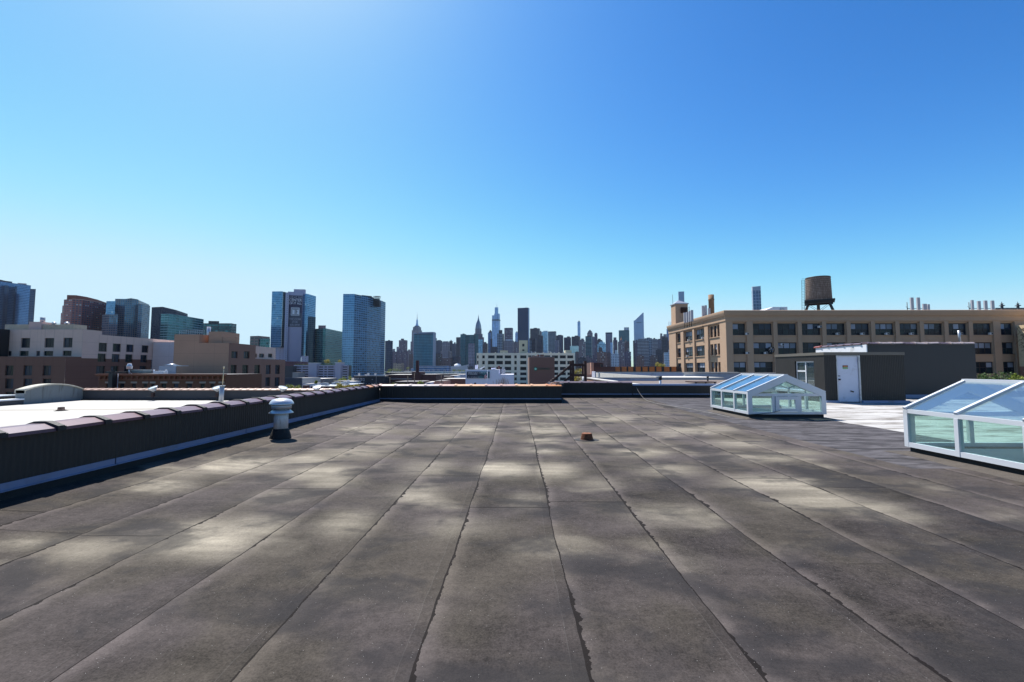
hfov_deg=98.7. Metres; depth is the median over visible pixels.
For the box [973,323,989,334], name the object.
window
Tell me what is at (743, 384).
skylight
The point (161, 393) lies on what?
parapet wall
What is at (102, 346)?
window
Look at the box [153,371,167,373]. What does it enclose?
rooftop unit
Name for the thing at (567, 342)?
skyscraper
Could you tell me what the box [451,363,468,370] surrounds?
assembly hall
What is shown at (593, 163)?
sky
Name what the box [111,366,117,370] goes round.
window
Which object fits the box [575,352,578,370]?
skyscraper
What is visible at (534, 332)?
skyscraper
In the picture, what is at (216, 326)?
building
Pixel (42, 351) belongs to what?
hotel building
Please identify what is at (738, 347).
window
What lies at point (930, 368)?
bulkhead
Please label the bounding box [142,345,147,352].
window
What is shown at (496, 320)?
glass skyscraper
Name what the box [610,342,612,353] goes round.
skyscraper
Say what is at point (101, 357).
window
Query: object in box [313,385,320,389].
floodlight
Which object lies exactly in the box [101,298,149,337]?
glass tower
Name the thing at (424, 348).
teal slab
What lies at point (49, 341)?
window
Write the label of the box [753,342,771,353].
window
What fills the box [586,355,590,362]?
skyscraper
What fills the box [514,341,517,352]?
skyscraper
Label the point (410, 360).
skyscraper
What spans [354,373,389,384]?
black building
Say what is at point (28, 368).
window
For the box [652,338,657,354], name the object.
skyscraper
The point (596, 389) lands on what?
parapet wall
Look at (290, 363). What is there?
brick block
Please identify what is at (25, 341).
window
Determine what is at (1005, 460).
skylight
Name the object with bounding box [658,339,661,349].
skyscraper
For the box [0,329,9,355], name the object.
dark tower wall
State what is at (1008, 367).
window
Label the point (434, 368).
conference building
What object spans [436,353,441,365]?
skyscraper
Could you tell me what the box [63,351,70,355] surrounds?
window
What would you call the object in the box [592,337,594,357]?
skyscraper
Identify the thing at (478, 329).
spired skyscraper
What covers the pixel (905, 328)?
window
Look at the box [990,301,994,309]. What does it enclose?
panel antenna
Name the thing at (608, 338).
skyscraper
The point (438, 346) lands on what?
skyscraper
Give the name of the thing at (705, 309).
panel antenna
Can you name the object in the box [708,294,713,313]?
chimney
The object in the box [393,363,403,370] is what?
skyscraper
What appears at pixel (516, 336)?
skyscraper
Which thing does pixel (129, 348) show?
window
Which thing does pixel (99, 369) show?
window
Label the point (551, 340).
skyscraper
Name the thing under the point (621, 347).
skyscraper
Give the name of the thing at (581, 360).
skyscraper
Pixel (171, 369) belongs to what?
roof penthouse
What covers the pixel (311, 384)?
white hut
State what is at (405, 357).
skyscraper
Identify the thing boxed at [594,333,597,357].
skyscraper
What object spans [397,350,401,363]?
skyscraper
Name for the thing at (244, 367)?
window
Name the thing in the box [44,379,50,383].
window
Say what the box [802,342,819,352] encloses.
window
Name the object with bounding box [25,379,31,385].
window
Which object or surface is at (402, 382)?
building
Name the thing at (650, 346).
skyscraper
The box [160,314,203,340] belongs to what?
glass block
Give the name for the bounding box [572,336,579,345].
skyscraper
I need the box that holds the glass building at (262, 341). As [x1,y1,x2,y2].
[250,336,269,346]
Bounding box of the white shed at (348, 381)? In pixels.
[343,380,360,382]
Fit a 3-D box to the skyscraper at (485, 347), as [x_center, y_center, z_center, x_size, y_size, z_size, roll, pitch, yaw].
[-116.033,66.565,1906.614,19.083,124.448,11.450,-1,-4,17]
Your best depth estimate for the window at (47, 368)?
104.62 m
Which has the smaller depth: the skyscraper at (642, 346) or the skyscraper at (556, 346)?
the skyscraper at (642, 346)
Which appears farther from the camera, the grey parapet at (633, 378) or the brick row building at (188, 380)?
the brick row building at (188, 380)
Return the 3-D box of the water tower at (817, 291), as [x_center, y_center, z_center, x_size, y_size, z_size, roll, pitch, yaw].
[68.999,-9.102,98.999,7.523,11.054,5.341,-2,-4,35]
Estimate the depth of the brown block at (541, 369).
149.57 m
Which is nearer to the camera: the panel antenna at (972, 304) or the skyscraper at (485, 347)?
the panel antenna at (972, 304)
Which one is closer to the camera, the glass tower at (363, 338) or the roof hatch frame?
the roof hatch frame
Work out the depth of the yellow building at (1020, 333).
84.49 m
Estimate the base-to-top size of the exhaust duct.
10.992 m
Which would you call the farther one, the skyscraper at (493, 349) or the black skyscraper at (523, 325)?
the skyscraper at (493, 349)
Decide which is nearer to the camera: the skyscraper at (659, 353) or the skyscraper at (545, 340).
the skyscraper at (659, 353)
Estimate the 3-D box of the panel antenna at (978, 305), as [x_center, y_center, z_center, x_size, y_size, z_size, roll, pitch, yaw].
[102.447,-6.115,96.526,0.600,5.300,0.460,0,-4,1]
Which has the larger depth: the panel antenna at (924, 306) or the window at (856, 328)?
the panel antenna at (924, 306)
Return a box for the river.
[385,372,581,373]
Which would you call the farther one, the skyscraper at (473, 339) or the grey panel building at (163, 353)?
the skyscraper at (473, 339)
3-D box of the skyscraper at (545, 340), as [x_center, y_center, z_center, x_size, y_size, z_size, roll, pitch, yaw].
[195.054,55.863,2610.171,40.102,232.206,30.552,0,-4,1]
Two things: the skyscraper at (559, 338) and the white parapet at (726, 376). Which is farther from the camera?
the skyscraper at (559, 338)
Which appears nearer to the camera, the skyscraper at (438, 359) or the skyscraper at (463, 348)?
the skyscraper at (438, 359)
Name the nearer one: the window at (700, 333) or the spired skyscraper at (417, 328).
the window at (700, 333)
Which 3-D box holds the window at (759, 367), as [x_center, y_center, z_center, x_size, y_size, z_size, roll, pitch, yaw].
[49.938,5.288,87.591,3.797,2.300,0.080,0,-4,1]
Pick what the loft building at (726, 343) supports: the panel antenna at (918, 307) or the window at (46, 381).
the panel antenna at (918, 307)
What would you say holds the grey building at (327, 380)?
on the ground
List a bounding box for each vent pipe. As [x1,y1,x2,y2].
[219,366,225,401]
[957,330,960,341]
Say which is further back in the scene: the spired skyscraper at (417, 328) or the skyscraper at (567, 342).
the spired skyscraper at (417, 328)
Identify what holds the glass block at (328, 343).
on the ground
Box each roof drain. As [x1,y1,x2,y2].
[56,407,67,410]
[574,432,598,441]
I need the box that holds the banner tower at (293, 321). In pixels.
[270,289,315,362]
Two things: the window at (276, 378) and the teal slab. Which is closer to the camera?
the window at (276, 378)
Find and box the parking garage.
[294,362,351,379]
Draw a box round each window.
[6,365,13,374]
[6,379,13,388]
[20,351,28,355]
[22,338,29,347]
[25,365,31,374]
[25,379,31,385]
[44,365,50,374]
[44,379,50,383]
[45,338,53,347]
[45,351,52,355]
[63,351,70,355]
[64,338,72,346]
[96,366,103,373]
[98,353,104,361]
[99,343,105,351]
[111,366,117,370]
[112,354,118,361]
[113,343,119,351]
[125,354,131,361]
[126,344,132,351]
[139,366,145,373]
[140,355,146,361]
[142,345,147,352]
[230,365,235,373]
[231,351,236,357]
[242,365,246,373]
[244,351,248,357]
[254,365,258,373]
[265,377,268,385]
[266,365,269,373]
[275,365,278,373]
[275,377,278,385]
[686,331,691,340]
[686,347,692,356]
[687,363,692,371]
[697,329,703,339]
[697,345,704,355]
[697,362,704,371]
[733,324,744,334]
[733,342,744,353]
[734,362,745,372]
[753,324,770,334]
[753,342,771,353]
[754,362,772,372]
[777,323,795,334]
[778,342,795,353]
[796,361,813,382]
[802,323,819,334]
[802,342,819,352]
[803,362,813,372]
[826,323,843,334]
[827,342,844,344]
[851,323,868,334]
[875,323,892,334]
[899,323,916,334]
[924,323,941,334]
[948,323,965,334]
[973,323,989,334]
[974,342,990,353]
[976,362,992,372]
[1000,323,1011,334]
[1002,342,1012,353]
[1003,362,1013,372]
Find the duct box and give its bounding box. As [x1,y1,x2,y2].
[0,395,14,398]
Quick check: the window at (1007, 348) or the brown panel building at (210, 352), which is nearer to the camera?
the window at (1007, 348)
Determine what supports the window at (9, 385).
in the hotel building at (42, 351)
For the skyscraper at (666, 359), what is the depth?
1495.23 m
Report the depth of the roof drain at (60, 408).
16.46 m
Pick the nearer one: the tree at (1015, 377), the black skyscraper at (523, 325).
the tree at (1015, 377)
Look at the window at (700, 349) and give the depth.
100.52 m
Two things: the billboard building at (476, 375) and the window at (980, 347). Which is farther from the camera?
the billboard building at (476, 375)
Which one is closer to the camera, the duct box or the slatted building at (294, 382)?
the duct box
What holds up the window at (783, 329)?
in the loft building at (726, 343)
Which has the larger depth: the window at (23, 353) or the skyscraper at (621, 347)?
the skyscraper at (621, 347)
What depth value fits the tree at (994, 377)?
61.15 m
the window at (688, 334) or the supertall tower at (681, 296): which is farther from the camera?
the supertall tower at (681, 296)
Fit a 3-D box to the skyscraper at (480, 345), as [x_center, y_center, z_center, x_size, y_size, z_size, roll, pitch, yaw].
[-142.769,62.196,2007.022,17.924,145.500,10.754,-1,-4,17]
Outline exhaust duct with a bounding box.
[105,371,127,387]
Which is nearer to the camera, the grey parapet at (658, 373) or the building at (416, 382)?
the grey parapet at (658, 373)
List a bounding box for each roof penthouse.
[159,363,188,373]
[761,307,786,309]
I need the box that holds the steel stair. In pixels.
[546,360,586,383]
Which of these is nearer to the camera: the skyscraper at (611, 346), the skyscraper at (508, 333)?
the skyscraper at (611, 346)
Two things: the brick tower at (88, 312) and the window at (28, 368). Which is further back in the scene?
the brick tower at (88, 312)
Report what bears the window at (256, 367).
in the brown panel building at (210, 352)
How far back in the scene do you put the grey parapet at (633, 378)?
40.73 m
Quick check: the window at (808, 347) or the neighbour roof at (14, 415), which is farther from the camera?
the window at (808, 347)
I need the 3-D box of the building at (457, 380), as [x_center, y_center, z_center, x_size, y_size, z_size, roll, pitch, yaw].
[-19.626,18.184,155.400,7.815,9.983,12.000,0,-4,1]
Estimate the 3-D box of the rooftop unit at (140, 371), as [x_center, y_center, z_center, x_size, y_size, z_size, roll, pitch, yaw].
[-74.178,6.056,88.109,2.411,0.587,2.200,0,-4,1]
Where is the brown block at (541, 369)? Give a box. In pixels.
[528,354,554,383]
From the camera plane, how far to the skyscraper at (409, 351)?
1955.02 m
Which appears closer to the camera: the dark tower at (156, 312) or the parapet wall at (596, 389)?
the parapet wall at (596, 389)
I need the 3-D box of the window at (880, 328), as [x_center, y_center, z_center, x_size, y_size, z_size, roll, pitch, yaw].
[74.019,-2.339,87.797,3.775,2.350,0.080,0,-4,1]
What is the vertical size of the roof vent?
0.931 m
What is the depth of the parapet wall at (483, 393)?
19.11 m
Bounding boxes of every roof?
[0,397,1023,681]
[0,400,228,426]
[632,380,1023,390]
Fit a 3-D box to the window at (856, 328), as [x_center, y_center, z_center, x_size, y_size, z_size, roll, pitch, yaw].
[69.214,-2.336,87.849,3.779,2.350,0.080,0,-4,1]
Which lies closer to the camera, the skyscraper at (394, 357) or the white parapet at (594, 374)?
the white parapet at (594, 374)
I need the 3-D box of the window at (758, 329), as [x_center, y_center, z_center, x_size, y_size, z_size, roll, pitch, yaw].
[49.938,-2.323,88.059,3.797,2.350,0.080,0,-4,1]
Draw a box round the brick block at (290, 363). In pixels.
[285,361,307,365]
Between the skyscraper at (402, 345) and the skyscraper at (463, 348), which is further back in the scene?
the skyscraper at (402, 345)
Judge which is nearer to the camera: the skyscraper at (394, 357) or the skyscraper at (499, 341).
the skyscraper at (394, 357)
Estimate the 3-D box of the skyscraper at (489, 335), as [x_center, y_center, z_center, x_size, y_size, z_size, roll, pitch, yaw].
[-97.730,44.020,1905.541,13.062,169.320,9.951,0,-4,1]
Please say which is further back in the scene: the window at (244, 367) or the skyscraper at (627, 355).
the skyscraper at (627, 355)
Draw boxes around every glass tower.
[0,280,35,328]
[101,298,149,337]
[342,294,385,376]
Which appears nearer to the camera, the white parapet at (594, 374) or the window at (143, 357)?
the white parapet at (594, 374)
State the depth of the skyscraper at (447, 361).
1651.74 m
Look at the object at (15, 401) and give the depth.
18.98 m
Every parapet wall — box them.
[0,384,380,500]
[81,388,379,399]
[379,384,561,402]
[554,381,632,397]
[632,384,781,397]
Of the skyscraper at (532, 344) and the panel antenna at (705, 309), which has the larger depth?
the skyscraper at (532, 344)
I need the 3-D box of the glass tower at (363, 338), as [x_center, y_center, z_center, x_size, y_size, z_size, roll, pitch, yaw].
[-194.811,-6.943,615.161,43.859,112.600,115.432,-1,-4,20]
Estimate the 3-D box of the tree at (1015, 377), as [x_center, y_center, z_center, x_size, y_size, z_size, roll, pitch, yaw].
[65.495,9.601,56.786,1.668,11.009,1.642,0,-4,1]
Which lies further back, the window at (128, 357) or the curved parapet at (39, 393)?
the window at (128, 357)
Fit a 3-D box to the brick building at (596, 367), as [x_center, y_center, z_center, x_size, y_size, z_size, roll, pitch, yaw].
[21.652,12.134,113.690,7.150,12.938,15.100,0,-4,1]
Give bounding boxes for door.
[837,356,860,401]
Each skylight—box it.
[707,373,836,419]
[886,379,1023,482]
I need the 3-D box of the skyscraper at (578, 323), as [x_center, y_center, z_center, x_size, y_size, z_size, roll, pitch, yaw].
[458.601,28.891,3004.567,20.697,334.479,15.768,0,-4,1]
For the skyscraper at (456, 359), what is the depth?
1651.84 m
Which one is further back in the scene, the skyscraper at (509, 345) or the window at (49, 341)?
the skyscraper at (509, 345)
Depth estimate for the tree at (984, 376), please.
58.48 m
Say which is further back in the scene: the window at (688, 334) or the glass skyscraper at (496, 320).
the glass skyscraper at (496, 320)
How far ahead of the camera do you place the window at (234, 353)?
105.57 m
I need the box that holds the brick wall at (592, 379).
[587,377,637,383]
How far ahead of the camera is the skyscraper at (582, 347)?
1799.67 m
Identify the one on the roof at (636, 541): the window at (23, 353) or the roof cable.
the roof cable
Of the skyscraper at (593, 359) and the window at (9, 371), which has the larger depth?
the skyscraper at (593, 359)
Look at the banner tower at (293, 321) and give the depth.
707.97 m
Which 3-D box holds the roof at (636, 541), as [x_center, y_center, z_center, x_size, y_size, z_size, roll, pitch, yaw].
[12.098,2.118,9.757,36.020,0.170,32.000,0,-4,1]
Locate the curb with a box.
[662,376,723,379]
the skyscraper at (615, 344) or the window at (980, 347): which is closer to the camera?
the window at (980, 347)
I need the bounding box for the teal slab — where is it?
[413,332,435,370]
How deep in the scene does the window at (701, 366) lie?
100.49 m
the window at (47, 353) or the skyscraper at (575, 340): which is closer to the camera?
the window at (47, 353)
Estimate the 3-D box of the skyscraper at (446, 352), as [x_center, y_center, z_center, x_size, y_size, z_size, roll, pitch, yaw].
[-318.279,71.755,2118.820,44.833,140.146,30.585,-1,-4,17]
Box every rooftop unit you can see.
[131,370,150,372]
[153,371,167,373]
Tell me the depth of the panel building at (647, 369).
111.33 m
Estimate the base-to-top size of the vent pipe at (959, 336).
0.656 m
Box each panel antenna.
[690,310,693,325]
[704,305,706,315]
[910,297,913,309]
[916,297,920,309]
[922,304,926,309]
[970,300,973,309]
[977,301,980,309]
[983,301,987,309]
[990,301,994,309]
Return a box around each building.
[0,317,173,394]
[94,374,261,387]
[152,342,173,373]
[173,327,284,387]
[285,377,320,387]
[311,382,363,388]
[321,378,336,383]
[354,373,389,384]
[386,372,411,374]
[396,380,417,383]
[410,380,429,383]
[419,366,450,370]
[435,380,449,383]
[443,378,465,383]
[465,365,513,383]
[477,340,574,383]
[583,363,614,376]
[615,367,680,371]
[667,295,1023,379]
[1016,325,1023,376]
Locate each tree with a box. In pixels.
[335,383,343,387]
[977,373,990,378]
[989,371,1013,379]
[1008,373,1023,379]
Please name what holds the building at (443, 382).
on the ground
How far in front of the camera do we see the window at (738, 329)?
88.10 m
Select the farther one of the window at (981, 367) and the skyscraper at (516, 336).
the skyscraper at (516, 336)
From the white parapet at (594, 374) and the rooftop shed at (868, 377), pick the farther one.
the white parapet at (594, 374)
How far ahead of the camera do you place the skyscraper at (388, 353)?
1555.65 m
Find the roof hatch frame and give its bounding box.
[685,381,716,383]
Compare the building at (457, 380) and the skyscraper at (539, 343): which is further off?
the skyscraper at (539, 343)
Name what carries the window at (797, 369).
in the rooftop shed at (868, 377)
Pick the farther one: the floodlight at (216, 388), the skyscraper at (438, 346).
the skyscraper at (438, 346)
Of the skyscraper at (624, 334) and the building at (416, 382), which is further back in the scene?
the skyscraper at (624, 334)
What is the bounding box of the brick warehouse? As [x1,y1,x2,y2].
[386,360,443,383]
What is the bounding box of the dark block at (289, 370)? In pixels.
[285,366,298,377]
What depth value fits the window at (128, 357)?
121.51 m
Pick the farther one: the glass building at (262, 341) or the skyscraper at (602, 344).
the skyscraper at (602, 344)
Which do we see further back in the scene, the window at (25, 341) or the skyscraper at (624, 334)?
the skyscraper at (624, 334)
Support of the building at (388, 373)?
on the ground
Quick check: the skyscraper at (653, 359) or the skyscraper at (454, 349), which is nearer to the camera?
the skyscraper at (653, 359)
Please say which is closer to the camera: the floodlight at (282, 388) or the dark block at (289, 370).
the floodlight at (282, 388)
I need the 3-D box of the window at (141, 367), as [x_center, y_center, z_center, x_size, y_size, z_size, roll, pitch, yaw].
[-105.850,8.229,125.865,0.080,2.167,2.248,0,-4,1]
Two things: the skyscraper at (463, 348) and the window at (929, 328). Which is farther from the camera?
the skyscraper at (463, 348)
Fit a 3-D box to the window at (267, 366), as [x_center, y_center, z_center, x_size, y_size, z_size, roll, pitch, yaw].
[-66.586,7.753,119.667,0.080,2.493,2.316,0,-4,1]
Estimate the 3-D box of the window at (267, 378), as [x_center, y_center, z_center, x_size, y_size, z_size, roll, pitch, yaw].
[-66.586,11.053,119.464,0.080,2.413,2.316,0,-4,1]
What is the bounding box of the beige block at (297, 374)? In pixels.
[292,372,304,377]
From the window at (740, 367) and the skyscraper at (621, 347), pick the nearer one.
the window at (740, 367)
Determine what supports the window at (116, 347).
in the hotel building at (42, 351)
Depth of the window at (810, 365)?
87.48 m
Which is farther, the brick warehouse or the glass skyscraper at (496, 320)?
the glass skyscraper at (496, 320)
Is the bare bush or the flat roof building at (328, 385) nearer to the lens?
the bare bush
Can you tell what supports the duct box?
on the neighbour roof at (14, 415)
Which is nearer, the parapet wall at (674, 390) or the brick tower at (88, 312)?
the parapet wall at (674, 390)
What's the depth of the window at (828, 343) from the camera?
87.71 m
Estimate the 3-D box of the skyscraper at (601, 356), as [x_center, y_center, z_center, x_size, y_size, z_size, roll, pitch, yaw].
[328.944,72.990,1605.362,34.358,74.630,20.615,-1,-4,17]
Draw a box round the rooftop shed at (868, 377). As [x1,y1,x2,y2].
[775,352,909,402]
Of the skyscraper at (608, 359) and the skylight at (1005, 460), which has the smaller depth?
the skylight at (1005, 460)
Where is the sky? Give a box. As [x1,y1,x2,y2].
[0,0,1023,368]
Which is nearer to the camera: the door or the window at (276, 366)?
the door
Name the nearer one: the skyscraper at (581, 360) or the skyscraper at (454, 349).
the skyscraper at (581, 360)
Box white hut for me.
[302,383,321,387]
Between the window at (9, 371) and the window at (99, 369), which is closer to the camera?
the window at (9, 371)
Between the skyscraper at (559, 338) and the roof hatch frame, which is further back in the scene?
the skyscraper at (559, 338)
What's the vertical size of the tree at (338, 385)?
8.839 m
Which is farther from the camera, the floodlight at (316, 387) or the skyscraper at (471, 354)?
the skyscraper at (471, 354)
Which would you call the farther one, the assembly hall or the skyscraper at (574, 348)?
the skyscraper at (574, 348)
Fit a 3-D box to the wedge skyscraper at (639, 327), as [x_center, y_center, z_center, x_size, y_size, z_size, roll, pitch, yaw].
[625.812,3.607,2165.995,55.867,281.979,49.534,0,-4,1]
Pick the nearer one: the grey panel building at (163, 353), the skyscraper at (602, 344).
the grey panel building at (163, 353)
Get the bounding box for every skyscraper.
[385,340,392,370]
[392,351,396,370]
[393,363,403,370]
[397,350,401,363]
[399,339,407,351]
[402,351,407,370]
[407,349,411,370]
[409,353,412,370]
[410,319,421,353]
[436,340,441,353]
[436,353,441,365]
[441,341,451,357]
[442,358,452,365]
[452,342,455,357]
[452,356,460,365]
[456,337,459,355]
[460,334,465,365]
[466,334,478,364]
[468,343,474,368]
[474,314,483,342]
[478,339,482,352]
[483,342,487,352]
[488,332,490,352]
[490,339,496,352]
[492,307,500,346]
[497,330,502,352]
[504,328,512,340]
[504,339,513,352]
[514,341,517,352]
[515,331,517,341]
[518,308,529,352]
[530,328,539,337]
[530,338,536,352]
[536,335,542,352]
[542,331,547,352]
[548,331,555,352]
[555,340,558,352]
[556,335,562,352]
[564,336,570,349]
[570,345,578,352]
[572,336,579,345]
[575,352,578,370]
[577,321,580,339]
[578,357,585,369]
[579,338,585,357]
[585,336,591,357]
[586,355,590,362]
[591,355,596,362]
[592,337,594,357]
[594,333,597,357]
[597,341,605,351]
[597,351,606,366]
[605,332,612,352]
[607,353,610,366]
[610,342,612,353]
[611,350,618,366]
[613,337,617,353]
[618,340,624,366]
[619,327,629,351]
[624,340,628,351]
[624,350,630,366]
[633,341,634,366]
[634,313,643,340]
[635,340,637,366]
[636,355,643,366]
[637,337,648,366]
[645,338,651,366]
[650,355,657,366]
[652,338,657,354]
[656,349,661,365]
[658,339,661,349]
[661,337,667,352]
[664,353,669,366]
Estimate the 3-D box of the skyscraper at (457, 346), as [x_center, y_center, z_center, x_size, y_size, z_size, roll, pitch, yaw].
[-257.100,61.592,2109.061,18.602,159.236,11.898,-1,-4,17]
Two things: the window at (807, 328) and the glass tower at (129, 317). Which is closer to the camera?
the window at (807, 328)
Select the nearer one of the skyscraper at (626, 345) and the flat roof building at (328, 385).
the flat roof building at (328, 385)
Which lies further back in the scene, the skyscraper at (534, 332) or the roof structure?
the skyscraper at (534, 332)
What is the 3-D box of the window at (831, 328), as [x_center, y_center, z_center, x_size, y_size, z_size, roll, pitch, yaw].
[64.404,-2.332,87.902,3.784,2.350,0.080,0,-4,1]
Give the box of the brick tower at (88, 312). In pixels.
[60,295,105,364]
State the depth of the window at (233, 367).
105.44 m
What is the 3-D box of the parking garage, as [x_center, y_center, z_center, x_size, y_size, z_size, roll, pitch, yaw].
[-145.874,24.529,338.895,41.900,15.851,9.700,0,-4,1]
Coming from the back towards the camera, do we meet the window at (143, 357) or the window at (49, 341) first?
the window at (143, 357)
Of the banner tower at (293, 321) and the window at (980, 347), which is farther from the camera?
the banner tower at (293, 321)
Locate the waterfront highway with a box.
[384,371,465,371]
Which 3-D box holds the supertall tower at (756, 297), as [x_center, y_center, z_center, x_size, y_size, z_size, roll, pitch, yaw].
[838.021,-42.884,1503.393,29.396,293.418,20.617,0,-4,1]
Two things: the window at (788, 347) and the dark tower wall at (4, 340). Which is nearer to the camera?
the window at (788, 347)
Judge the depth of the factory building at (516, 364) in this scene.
309.65 m
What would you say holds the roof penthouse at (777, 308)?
on the loft building at (726, 343)
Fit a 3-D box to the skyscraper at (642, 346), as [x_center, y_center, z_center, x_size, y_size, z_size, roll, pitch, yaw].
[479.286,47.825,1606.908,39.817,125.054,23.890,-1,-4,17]
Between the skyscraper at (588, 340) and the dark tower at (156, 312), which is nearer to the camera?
the dark tower at (156, 312)
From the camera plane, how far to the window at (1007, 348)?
87.29 m
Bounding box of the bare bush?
[493,377,510,383]
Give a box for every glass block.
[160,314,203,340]
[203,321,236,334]
[314,325,341,364]
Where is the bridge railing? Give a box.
[995,308,1023,309]
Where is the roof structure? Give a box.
[632,382,1023,396]
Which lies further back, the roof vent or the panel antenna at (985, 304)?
the panel antenna at (985, 304)
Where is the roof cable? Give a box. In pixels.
[636,387,730,417]
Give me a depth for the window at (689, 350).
107.42 m
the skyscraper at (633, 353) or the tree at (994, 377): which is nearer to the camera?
the tree at (994, 377)
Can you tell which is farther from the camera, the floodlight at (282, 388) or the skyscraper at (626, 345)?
the skyscraper at (626, 345)
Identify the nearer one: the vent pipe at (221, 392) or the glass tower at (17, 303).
the vent pipe at (221, 392)
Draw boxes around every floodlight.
[146,386,158,399]
[210,386,219,399]
[279,386,287,393]
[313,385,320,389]
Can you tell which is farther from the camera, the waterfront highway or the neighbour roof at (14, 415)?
the waterfront highway
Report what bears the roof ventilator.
on the brick row building at (188, 380)
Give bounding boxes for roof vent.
[269,398,293,439]
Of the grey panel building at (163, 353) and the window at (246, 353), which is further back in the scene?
the grey panel building at (163, 353)
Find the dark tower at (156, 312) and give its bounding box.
[150,307,187,373]
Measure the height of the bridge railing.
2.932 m
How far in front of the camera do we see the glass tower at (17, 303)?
851.60 m
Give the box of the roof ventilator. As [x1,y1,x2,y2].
[126,363,132,373]
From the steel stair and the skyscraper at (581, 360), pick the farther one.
the skyscraper at (581, 360)
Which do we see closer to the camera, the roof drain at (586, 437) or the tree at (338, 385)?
the roof drain at (586, 437)
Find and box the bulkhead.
[814,342,980,397]
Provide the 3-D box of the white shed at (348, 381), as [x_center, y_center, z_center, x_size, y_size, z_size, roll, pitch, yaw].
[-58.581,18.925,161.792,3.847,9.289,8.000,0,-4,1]
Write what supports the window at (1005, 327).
in the loft building at (726, 343)
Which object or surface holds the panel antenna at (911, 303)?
attached to the loft building at (726, 343)
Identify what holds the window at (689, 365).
in the loft building at (726, 343)
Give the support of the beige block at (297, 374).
on the ground
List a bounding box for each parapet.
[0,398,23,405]
[14,384,83,403]
[591,377,656,380]
[592,371,658,380]
[596,372,738,375]
[684,373,804,379]
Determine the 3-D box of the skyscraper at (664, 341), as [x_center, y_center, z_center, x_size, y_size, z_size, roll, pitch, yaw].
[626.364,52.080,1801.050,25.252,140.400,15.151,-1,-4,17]
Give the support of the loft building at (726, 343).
on the ground
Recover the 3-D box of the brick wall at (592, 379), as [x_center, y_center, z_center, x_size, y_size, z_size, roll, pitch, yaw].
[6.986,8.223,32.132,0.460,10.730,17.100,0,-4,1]
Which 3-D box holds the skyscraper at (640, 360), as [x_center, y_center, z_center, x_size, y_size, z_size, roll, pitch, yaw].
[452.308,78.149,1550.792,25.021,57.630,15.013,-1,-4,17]
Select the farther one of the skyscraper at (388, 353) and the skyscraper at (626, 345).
the skyscraper at (626, 345)
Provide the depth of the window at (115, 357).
117.60 m
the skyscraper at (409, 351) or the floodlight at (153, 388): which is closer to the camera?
the floodlight at (153, 388)
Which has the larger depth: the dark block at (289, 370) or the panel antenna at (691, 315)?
the dark block at (289, 370)
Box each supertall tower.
[678,291,683,301]
[751,286,760,309]
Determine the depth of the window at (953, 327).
87.63 m
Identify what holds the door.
in the rooftop shed at (868, 377)
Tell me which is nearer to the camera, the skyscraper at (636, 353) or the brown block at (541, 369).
the brown block at (541, 369)
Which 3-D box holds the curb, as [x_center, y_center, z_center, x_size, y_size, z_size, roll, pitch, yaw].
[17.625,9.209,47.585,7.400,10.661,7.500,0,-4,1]
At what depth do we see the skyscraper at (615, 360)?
1595.47 m
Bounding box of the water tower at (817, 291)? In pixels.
[802,275,834,309]
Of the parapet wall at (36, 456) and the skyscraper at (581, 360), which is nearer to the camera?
the parapet wall at (36, 456)
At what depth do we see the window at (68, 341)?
108.67 m

